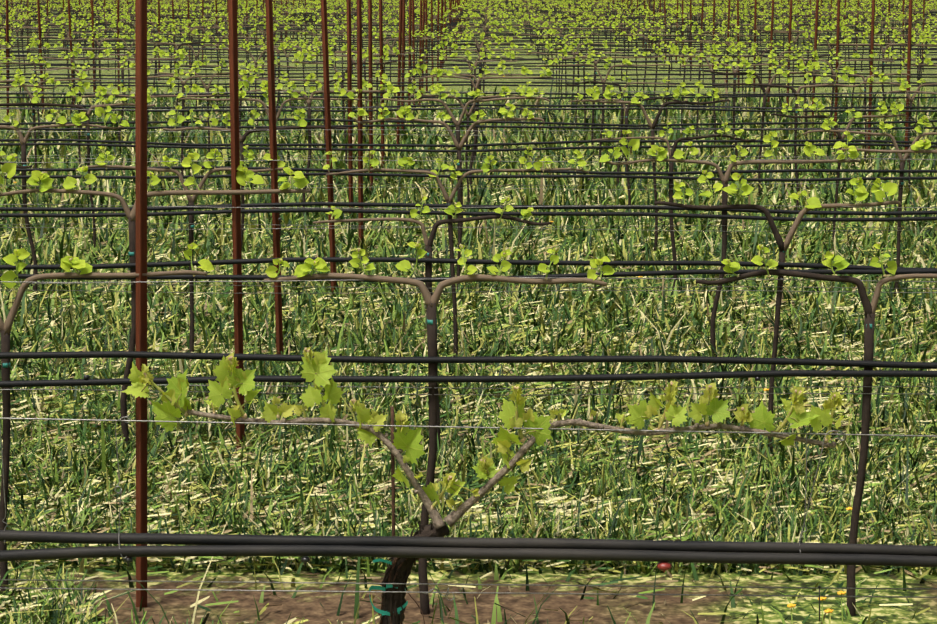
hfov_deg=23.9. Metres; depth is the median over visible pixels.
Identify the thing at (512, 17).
row vine
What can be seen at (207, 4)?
row vine
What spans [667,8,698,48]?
row vine
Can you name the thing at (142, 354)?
trellis hardware
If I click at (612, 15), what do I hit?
row vine
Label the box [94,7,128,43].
row vine
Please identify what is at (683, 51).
row vine
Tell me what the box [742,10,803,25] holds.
row vine
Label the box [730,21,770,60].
row vine
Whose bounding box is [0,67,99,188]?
row vine
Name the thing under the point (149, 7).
row vine
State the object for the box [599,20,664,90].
row vine
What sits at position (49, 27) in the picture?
row vine
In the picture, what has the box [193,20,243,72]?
row vine
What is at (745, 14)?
row vine
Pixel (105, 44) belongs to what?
row vine
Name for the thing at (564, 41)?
row vine
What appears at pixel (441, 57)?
row vine
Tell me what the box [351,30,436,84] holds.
row vine
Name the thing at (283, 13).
row vine
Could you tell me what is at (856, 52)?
row vine
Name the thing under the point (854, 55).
row vine
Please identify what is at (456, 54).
row vine
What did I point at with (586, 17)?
row vine
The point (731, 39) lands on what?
row vine
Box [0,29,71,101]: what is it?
row vine
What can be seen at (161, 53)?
row vine
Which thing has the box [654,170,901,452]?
row vine
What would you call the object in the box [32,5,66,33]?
row vine
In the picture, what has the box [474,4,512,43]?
row vine
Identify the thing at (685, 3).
row vine
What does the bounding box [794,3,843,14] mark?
row vine
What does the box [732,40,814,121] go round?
row vine
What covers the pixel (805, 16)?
row vine
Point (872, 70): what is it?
row vine
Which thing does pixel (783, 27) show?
row vine
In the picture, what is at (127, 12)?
row vine
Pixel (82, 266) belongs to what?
row vine
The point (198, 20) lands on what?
row vine
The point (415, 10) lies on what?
row vine
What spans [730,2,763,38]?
row vine
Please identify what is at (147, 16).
row vine
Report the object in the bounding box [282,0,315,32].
row vine
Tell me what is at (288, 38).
row vine
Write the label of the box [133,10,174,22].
row vine
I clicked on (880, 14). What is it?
row vine
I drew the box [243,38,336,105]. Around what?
row vine
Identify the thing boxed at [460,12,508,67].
row vine
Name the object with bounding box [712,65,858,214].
row vine
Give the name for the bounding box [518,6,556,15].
row vine
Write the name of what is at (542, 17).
row vine
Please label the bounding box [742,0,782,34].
row vine
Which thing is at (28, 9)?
row vine
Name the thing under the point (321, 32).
row vine
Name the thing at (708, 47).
row vine
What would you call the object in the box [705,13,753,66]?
row vine
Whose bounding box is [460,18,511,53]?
row vine
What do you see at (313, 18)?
row vine
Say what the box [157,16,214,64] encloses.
row vine
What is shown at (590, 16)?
row vine
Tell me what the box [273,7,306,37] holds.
row vine
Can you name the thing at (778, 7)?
row vine
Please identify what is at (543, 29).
row vine
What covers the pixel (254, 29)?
row vine
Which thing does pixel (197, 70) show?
row vine
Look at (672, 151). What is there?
row vine
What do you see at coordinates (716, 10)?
row vine
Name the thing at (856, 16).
row vine
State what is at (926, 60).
row vine
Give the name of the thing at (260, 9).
row vine
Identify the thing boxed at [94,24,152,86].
row vine
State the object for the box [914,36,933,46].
row vine
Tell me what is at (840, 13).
row vine
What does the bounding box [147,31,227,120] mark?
row vine
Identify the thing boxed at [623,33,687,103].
row vine
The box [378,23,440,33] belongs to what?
row vine
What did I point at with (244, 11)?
row vine
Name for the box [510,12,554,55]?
row vine
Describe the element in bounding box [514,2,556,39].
row vine
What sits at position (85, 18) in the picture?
row vine
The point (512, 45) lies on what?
row vine
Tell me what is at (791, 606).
wild flowers
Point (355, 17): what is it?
row vine
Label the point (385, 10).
row vine
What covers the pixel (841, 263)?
row vine
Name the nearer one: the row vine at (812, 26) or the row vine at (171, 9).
the row vine at (812, 26)
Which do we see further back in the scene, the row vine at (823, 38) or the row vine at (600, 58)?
the row vine at (823, 38)
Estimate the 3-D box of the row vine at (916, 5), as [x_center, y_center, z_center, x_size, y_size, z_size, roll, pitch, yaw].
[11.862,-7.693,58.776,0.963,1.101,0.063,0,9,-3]
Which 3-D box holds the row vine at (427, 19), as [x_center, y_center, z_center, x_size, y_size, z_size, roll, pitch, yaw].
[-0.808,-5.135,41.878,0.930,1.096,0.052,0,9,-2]
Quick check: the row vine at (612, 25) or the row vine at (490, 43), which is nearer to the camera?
the row vine at (490, 43)
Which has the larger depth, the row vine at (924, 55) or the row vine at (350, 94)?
the row vine at (924, 55)
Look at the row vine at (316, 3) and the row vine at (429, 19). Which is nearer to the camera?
the row vine at (429, 19)
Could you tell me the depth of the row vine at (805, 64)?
22.79 m
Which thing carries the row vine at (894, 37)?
on the vineyard ground at (178, 607)
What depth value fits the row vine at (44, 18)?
45.67 m
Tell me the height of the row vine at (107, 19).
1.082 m
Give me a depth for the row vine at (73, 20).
36.16 m
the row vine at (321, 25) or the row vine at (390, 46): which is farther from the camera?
the row vine at (321, 25)
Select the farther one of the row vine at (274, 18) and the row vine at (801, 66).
the row vine at (274, 18)
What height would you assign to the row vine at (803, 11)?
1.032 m
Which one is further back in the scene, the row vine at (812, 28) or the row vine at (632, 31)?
the row vine at (812, 28)
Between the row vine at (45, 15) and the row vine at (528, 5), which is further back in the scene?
the row vine at (528, 5)
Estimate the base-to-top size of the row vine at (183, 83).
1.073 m
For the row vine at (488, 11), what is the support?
on the vineyard ground at (178, 607)
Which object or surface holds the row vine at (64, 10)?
on the vineyard ground at (178, 607)
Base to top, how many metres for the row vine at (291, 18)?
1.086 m
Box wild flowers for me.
[13,76,851,623]
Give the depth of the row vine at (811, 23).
36.06 m
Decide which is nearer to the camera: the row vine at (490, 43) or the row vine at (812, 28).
the row vine at (490, 43)
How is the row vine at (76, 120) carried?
on the vineyard ground at (178, 607)
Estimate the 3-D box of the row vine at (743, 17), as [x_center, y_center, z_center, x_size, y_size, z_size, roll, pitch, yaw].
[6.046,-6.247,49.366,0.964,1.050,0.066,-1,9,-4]
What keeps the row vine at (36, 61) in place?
on the vineyard ground at (178, 607)
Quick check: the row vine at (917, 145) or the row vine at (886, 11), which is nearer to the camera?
the row vine at (917, 145)
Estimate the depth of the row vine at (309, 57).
19.07 m
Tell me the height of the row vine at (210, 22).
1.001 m
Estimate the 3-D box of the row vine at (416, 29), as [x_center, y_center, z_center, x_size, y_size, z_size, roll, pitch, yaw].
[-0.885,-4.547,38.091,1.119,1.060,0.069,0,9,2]
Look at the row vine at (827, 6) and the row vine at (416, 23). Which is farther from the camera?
the row vine at (827, 6)
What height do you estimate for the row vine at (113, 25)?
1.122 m
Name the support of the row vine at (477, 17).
on the vineyard ground at (178, 607)
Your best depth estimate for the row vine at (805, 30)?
30.37 m
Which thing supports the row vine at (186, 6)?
on the vineyard ground at (178, 607)
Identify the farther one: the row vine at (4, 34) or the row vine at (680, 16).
the row vine at (680, 16)
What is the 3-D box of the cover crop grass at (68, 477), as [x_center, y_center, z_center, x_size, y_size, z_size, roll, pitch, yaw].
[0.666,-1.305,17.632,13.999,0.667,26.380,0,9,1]
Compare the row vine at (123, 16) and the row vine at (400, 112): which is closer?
the row vine at (400, 112)
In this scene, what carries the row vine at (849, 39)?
on the vineyard ground at (178, 607)
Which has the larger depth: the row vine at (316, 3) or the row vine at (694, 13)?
the row vine at (316, 3)
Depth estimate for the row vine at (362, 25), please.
41.84 m
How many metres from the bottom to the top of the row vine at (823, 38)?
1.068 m
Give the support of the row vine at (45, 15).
on the vineyard ground at (178, 607)
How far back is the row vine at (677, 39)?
26.65 m
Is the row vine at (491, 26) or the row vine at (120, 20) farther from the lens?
the row vine at (120, 20)
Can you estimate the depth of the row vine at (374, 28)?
34.25 m
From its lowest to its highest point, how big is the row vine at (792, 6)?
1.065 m
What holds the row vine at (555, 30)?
on the vineyard ground at (178, 607)
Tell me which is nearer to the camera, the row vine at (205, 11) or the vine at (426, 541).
the vine at (426, 541)
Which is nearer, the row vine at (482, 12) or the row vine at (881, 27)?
the row vine at (881, 27)
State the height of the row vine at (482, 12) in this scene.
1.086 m
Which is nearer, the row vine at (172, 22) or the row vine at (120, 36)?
the row vine at (120, 36)
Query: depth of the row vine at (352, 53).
20.94 m
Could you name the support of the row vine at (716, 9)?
on the vineyard ground at (178, 607)
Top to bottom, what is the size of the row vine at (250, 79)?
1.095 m
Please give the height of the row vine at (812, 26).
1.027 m
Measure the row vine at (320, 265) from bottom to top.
1.051 m
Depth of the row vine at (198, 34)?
28.59 m
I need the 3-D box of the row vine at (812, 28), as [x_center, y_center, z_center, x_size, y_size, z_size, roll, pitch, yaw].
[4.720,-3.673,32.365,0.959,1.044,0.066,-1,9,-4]
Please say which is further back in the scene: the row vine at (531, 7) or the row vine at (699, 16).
the row vine at (531, 7)
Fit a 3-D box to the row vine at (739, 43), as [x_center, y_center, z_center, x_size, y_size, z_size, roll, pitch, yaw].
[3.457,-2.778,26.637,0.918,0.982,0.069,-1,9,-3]
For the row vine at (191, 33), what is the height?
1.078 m
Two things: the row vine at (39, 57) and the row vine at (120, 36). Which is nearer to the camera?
the row vine at (39, 57)
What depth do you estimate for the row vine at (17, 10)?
53.32 m
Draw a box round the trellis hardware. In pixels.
[0,0,936,608]
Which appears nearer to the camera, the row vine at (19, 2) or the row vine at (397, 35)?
the row vine at (397, 35)
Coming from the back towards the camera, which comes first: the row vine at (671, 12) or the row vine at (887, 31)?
the row vine at (671, 12)
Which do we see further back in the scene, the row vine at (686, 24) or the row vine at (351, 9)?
the row vine at (351, 9)
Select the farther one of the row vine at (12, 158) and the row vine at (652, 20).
the row vine at (652, 20)
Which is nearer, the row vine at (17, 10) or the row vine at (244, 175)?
the row vine at (244, 175)
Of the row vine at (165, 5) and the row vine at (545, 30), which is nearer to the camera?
the row vine at (545, 30)
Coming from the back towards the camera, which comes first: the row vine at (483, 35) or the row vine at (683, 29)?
the row vine at (683, 29)
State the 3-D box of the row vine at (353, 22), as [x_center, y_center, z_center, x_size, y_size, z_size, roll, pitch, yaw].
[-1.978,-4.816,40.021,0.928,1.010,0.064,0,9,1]
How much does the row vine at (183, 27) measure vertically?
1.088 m
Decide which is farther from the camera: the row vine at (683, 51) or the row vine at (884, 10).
the row vine at (884, 10)
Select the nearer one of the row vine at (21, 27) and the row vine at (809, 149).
the row vine at (809, 149)
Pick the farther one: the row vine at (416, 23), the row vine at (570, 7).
the row vine at (570, 7)
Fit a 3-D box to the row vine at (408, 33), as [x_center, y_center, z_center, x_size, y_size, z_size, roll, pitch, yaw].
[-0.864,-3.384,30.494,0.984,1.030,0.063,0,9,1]
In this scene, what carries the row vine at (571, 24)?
on the vineyard ground at (178, 607)
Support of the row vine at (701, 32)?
on the vineyard ground at (178, 607)
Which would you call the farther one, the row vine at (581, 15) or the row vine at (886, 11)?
the row vine at (581, 15)
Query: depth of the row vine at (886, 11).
47.40 m
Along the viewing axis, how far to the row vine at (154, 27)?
38.07 m
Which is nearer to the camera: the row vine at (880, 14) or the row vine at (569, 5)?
the row vine at (880, 14)
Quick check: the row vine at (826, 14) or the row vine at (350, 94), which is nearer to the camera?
the row vine at (350, 94)
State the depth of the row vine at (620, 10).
56.93 m
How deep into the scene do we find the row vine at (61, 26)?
30.49 m
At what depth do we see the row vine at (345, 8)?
51.32 m
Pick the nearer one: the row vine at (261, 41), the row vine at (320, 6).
the row vine at (261, 41)
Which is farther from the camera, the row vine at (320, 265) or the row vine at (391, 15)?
the row vine at (391, 15)
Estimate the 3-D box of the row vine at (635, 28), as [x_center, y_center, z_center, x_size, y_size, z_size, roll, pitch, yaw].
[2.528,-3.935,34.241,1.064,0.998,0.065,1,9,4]
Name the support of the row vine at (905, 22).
on the vineyard ground at (178, 607)
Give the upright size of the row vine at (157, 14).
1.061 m
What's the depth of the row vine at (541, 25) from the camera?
43.68 m
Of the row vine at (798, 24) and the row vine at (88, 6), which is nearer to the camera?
the row vine at (798, 24)
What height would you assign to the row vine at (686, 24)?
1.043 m
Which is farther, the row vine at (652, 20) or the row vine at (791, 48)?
the row vine at (652, 20)
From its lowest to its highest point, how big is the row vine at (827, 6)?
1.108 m
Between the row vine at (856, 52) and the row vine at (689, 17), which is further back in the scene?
the row vine at (689, 17)
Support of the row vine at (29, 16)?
on the vineyard ground at (178, 607)
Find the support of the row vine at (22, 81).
on the vineyard ground at (178, 607)
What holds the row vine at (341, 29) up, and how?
on the vineyard ground at (178, 607)
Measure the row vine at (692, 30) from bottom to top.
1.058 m
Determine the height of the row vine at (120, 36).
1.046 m
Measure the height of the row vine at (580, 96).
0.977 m
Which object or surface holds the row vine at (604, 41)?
on the vineyard ground at (178, 607)
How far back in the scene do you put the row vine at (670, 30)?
39.86 m
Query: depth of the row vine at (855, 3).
60.61 m
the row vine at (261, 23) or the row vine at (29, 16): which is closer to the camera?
the row vine at (261, 23)
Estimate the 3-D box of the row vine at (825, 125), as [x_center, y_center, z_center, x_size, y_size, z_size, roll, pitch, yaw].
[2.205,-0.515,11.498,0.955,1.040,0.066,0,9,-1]
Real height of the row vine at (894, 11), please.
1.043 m
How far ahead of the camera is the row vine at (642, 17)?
47.47 m
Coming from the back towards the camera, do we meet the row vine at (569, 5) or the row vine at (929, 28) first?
the row vine at (569, 5)
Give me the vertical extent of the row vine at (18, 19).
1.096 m
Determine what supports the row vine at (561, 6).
on the vineyard ground at (178, 607)
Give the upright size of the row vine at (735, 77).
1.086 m
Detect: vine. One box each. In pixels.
[0,0,40,10]
[0,5,32,47]
[0,15,47,75]
[0,24,47,92]
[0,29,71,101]
[0,35,51,83]
[0,49,66,138]
[0,53,45,64]
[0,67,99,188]
[0,74,60,88]
[0,83,154,247]
[0,99,129,299]
[0,151,310,453]
[0,154,31,168]
[0,242,213,600]
[0,347,936,623]
[3,7,33,53]
[4,19,81,84]
[9,10,48,62]
[9,12,71,66]
[13,9,49,47]
[18,14,64,53]
[25,37,124,118]
[26,23,96,99]
[31,57,150,166]
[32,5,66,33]
[41,12,86,53]
[41,18,91,76]
[49,13,91,55]
[52,16,116,73]
[53,6,96,46]
[58,31,134,108]
[59,13,113,62]
[64,44,184,153]
[65,20,123,88]
[66,77,225,97]
[75,12,127,70]
[75,145,285,361]
[76,3,113,46]
[79,10,116,51]
[93,31,161,93]
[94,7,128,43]
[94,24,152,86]
[97,45,188,133]
[98,15,157,57]
[105,13,148,53]
[113,6,152,51]
[122,13,160,19]
[122,25,189,99]
[123,4,165,12]
[126,16,179,73]
[127,66,264,186]
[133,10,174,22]
[134,22,209,92]
[147,6,171,46]
[147,6,182,19]
[147,9,190,55]
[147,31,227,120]
[148,18,191,64]
[153,36,228,113]
[156,1,186,33]
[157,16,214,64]
[158,61,265,165]
[162,11,198,50]
[163,3,192,42]
[163,20,222,85]
[163,104,348,299]
[167,3,198,16]
[170,5,215,19]
[170,21,226,77]
[172,28,250,104]
[176,11,217,59]
[177,81,370,242]
[178,55,297,133]
[183,14,237,58]
[191,30,260,38]
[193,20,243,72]
[199,1,243,21]
[201,15,257,22]
[204,9,242,55]
[211,11,273,66]
[212,5,250,11]
[214,42,310,138]
[217,25,282,90]
[225,10,281,59]
[227,20,299,76]
[237,8,291,59]
[238,71,393,216]
[239,39,320,125]
[240,18,306,80]
[241,4,275,39]
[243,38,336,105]
[247,69,387,152]
[253,11,296,24]
[255,7,308,51]
[260,16,312,72]
[260,34,346,104]
[264,242,614,614]
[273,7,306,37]
[275,14,315,66]
[277,23,346,95]
[279,4,317,18]
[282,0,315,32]
[286,15,332,65]
[290,8,334,59]
[292,48,396,165]
[294,3,338,33]
[297,9,351,59]
[297,29,355,34]
[297,45,405,68]
[304,23,363,81]
[305,8,346,19]
[308,41,405,131]
[309,1,337,5]
[313,195,550,450]
[314,18,374,74]
[318,5,367,48]
[323,146,588,356]
[327,14,386,71]
[332,15,387,66]
[333,18,384,39]
[335,2,365,31]
[335,44,414,119]
[348,102,544,289]
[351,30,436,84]
[362,7,398,15]
[362,30,433,105]
[364,9,398,43]
[372,26,435,81]
[375,29,440,40]
[377,5,406,43]
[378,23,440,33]
[380,80,549,254]
[382,2,415,41]
[385,17,448,75]
[385,19,445,62]
[386,12,455,62]
[405,12,446,62]
[405,59,552,194]
[406,11,459,62]
[408,8,450,58]
[409,84,543,216]
[414,5,464,26]
[414,8,446,51]
[414,8,459,51]
[416,47,516,152]
[421,48,523,136]
[429,64,527,168]
[432,38,531,90]
[437,31,521,51]
[441,30,515,47]
[442,23,517,90]
[448,33,513,83]
[452,11,506,66]
[452,22,505,33]
[456,19,524,71]
[459,12,514,62]
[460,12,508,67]
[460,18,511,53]
[463,8,501,19]
[464,4,514,48]
[466,6,509,21]
[467,0,510,9]
[468,0,505,5]
[469,10,517,19]
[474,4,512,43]
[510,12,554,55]
[511,0,540,32]
[511,0,542,23]
[513,15,572,67]
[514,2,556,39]
[515,11,566,57]
[516,3,556,43]
[516,19,582,80]
[516,26,598,103]
[517,10,555,50]
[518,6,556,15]
[518,21,579,84]
[520,13,581,70]
[521,14,563,62]
[521,17,564,64]
[526,43,621,138]
[530,35,618,107]
[531,20,603,91]
[533,29,591,91]
[536,53,669,170]
[543,38,626,125]
[549,46,662,154]
[553,2,587,27]
[554,0,588,32]
[560,3,591,41]
[561,7,600,47]
[563,8,610,51]
[566,11,610,58]
[567,72,675,188]
[568,88,687,211]
[569,9,604,51]
[576,14,627,64]
[578,14,626,51]
[582,81,730,254]
[583,18,633,67]
[586,0,616,32]
[587,18,645,74]
[592,1,622,36]
[592,19,658,80]
[592,121,754,300]
[597,5,641,41]
[598,25,666,77]
[599,1,630,36]
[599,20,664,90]
[599,130,860,356]
[613,4,651,21]
[614,28,679,90]
[617,8,655,36]
[619,12,658,51]
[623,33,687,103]
[628,34,720,116]
[632,13,674,59]
[633,8,677,59]
[642,12,687,66]
[646,18,706,75]
[646,41,720,123]
[650,18,691,69]
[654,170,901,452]
[655,4,693,43]
[658,7,698,45]
[661,46,755,135]
[664,20,716,80]
[666,1,701,34]
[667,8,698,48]
[668,42,762,151]
[670,23,727,81]
[672,9,706,47]
[676,6,731,54]
[677,24,739,82]
[678,53,787,166]
[679,8,715,47]
[688,11,736,60]
[691,28,759,89]
[694,5,736,18]
[696,242,936,615]
[700,34,772,103]
[701,0,736,34]
[703,6,739,41]
[704,56,819,194]
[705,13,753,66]
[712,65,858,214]
[715,1,748,6]
[715,18,753,66]
[719,40,792,116]
[721,9,760,49]
[722,16,788,76]
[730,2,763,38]
[730,12,769,49]
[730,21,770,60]
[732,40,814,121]
[736,10,778,53]
[739,23,796,82]
[741,5,778,21]
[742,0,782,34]
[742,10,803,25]
[745,8,781,41]
[752,16,799,62]
[759,25,823,85]
[761,1,792,30]
[763,20,850,92]
[764,8,799,49]
[765,48,847,135]
[766,48,896,146]
[771,97,906,241]
[774,4,810,14]
[774,16,821,68]
[780,19,846,65]
[781,9,833,53]
[787,6,827,41]
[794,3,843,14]
[794,8,845,36]
[797,17,856,78]
[798,14,852,58]
[800,29,865,82]
[800,63,911,164]
[803,113,936,301]
[811,8,845,46]
[813,1,844,21]
[813,6,868,51]
[817,37,905,106]
[819,5,863,41]
[824,14,875,65]
[824,22,870,84]
[828,31,934,120]
[833,131,936,153]
[840,7,878,51]
[841,17,889,71]
[841,26,895,72]
[843,11,894,35]
[844,1,875,35]
[849,5,881,46]
[852,17,915,71]
[860,73,936,189]
[862,28,932,95]
[865,23,923,80]
[867,13,915,62]
[869,3,901,41]
[870,10,908,47]
[875,28,936,84]
[876,0,918,28]
[876,6,915,36]
[882,47,936,134]
[885,9,928,41]
[885,13,933,63]
[885,21,936,84]
[885,78,936,94]
[895,12,936,71]
[896,4,936,47]
[899,2,931,36]
[900,57,936,66]
[905,2,936,36]
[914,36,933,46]
[924,24,936,32]
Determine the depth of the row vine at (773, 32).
34.18 m
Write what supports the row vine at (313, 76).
on the vineyard ground at (178, 607)
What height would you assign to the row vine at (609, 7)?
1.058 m
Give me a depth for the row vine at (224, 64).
21.00 m
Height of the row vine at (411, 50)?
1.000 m
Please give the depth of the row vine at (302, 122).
11.52 m
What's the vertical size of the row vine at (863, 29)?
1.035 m
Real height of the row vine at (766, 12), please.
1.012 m
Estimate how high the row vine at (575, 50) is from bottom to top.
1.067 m
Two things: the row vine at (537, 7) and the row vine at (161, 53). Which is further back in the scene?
the row vine at (537, 7)
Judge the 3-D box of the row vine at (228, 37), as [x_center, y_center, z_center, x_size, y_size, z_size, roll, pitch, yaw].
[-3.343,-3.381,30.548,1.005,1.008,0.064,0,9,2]
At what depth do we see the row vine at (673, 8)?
55.03 m
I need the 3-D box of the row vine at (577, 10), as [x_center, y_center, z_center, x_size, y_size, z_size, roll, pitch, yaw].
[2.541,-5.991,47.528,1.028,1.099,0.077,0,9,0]
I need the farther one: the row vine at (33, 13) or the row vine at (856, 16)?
the row vine at (856, 16)
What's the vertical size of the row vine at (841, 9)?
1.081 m
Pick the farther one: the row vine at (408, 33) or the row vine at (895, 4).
the row vine at (895, 4)
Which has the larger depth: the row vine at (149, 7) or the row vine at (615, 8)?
the row vine at (615, 8)
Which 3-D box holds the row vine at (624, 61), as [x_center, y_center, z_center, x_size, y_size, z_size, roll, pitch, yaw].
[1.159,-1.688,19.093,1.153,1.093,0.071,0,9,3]
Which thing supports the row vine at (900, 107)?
on the vineyard ground at (178, 607)
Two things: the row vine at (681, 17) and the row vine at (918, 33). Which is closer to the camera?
the row vine at (918, 33)
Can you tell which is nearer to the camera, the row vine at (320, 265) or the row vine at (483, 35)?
the row vine at (320, 265)
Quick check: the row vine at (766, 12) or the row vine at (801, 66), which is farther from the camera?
the row vine at (766, 12)
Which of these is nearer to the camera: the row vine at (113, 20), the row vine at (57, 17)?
the row vine at (113, 20)
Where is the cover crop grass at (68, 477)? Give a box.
[0,71,936,623]
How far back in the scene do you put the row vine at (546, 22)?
36.09 m
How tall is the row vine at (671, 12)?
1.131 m
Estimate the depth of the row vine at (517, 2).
60.73 m
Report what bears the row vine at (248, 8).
on the vineyard ground at (178, 607)
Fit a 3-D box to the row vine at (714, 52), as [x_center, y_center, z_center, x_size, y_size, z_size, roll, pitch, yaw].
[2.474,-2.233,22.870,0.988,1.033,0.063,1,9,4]
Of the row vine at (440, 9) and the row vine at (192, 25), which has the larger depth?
the row vine at (440, 9)
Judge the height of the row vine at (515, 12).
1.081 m
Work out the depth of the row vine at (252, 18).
39.98 m
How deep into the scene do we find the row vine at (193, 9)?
51.33 m
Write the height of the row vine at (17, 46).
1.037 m
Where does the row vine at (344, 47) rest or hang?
on the vineyard ground at (178, 607)
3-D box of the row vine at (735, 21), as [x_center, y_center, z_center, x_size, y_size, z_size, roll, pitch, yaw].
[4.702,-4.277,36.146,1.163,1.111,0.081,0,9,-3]
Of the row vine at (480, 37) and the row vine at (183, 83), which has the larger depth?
the row vine at (480, 37)
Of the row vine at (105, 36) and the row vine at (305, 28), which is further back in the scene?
the row vine at (305, 28)
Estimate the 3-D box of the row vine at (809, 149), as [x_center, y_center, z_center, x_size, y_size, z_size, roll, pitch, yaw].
[1.129,-0.251,9.613,1.134,1.083,0.080,0,9,-2]
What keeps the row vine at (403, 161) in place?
on the vineyard ground at (178, 607)
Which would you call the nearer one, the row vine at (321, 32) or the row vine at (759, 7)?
the row vine at (321, 32)
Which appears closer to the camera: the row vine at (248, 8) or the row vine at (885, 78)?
the row vine at (885, 78)
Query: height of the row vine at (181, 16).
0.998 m
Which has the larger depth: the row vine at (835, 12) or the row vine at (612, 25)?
the row vine at (835, 12)
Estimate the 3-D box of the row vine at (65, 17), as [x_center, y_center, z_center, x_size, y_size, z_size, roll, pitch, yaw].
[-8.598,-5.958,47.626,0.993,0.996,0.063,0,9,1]
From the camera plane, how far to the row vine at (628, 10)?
53.12 m
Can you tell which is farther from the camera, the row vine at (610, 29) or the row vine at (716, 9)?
the row vine at (716, 9)
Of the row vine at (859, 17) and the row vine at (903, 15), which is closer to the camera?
the row vine at (903, 15)
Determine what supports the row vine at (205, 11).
attached to the trellis hardware
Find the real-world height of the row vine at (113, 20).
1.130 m
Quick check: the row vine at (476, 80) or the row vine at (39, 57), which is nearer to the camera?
the row vine at (476, 80)
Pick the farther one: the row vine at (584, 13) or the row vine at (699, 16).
the row vine at (699, 16)
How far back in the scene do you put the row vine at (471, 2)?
58.88 m
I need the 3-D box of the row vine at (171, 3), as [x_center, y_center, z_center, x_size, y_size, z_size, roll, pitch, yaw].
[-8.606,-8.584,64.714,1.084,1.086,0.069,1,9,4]
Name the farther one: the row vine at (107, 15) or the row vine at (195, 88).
the row vine at (107, 15)
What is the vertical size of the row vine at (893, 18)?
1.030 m
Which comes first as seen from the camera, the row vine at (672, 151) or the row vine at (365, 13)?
the row vine at (672, 151)
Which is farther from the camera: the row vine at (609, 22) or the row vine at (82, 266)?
the row vine at (609, 22)
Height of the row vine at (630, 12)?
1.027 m
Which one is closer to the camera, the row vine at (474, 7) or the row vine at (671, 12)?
the row vine at (671, 12)
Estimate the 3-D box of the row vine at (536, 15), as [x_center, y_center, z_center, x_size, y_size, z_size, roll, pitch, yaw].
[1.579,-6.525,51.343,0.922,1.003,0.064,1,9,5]
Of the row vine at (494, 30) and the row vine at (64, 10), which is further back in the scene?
the row vine at (64, 10)
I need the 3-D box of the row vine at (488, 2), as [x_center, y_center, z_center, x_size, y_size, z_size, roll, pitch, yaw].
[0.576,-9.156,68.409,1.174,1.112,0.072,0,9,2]
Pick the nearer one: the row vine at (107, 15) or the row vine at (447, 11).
the row vine at (447, 11)
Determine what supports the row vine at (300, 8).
on the vineyard ground at (178, 607)
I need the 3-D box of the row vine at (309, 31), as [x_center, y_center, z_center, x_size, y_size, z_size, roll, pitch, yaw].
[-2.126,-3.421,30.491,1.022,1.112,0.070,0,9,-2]
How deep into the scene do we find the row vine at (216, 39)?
26.66 m
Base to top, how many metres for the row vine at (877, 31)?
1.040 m
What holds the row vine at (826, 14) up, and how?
on the vineyard ground at (178, 607)
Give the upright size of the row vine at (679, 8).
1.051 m
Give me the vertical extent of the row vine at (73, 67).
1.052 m
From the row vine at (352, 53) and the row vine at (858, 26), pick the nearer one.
the row vine at (352, 53)
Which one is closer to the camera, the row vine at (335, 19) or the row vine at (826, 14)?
the row vine at (335, 19)
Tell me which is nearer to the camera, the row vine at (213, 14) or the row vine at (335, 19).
the row vine at (335, 19)
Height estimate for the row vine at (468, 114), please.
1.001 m
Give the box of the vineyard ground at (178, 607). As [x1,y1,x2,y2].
[0,1,936,623]
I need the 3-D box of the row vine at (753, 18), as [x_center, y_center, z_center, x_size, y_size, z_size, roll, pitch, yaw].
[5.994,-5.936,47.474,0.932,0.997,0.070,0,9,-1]
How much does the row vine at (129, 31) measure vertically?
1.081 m
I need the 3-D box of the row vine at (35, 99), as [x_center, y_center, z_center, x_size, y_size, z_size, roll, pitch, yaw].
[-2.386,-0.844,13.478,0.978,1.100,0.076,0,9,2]
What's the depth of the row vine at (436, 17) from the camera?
49.38 m
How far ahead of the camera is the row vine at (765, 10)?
51.21 m
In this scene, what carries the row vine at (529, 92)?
on the vineyard ground at (178, 607)
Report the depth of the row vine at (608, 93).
13.35 m
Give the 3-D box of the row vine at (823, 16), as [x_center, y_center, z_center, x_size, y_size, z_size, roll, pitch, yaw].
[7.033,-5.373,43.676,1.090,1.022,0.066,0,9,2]
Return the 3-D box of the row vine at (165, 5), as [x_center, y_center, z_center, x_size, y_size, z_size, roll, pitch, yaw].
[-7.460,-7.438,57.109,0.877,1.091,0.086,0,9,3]
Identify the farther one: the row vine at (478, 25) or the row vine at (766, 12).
the row vine at (766, 12)
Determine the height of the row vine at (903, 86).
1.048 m
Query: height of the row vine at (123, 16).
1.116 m
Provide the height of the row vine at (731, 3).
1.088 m
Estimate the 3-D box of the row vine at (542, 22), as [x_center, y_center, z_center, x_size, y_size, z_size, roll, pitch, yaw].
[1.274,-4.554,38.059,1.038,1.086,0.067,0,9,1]
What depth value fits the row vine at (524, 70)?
17.18 m
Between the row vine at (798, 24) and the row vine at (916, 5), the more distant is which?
the row vine at (916, 5)
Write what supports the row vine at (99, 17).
on the vineyard ground at (178, 607)
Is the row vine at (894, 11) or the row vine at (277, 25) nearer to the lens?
the row vine at (277, 25)
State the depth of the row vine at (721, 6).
64.46 m
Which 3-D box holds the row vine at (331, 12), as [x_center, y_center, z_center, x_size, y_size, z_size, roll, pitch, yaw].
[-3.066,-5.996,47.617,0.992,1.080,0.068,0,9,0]
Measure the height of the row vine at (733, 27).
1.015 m
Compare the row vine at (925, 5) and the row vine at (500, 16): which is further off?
the row vine at (925, 5)
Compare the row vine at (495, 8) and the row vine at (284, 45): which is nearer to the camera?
the row vine at (284, 45)
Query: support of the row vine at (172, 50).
on the vineyard ground at (178, 607)
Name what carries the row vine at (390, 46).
on the vineyard ground at (178, 607)
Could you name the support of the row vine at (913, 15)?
on the vineyard ground at (178, 607)

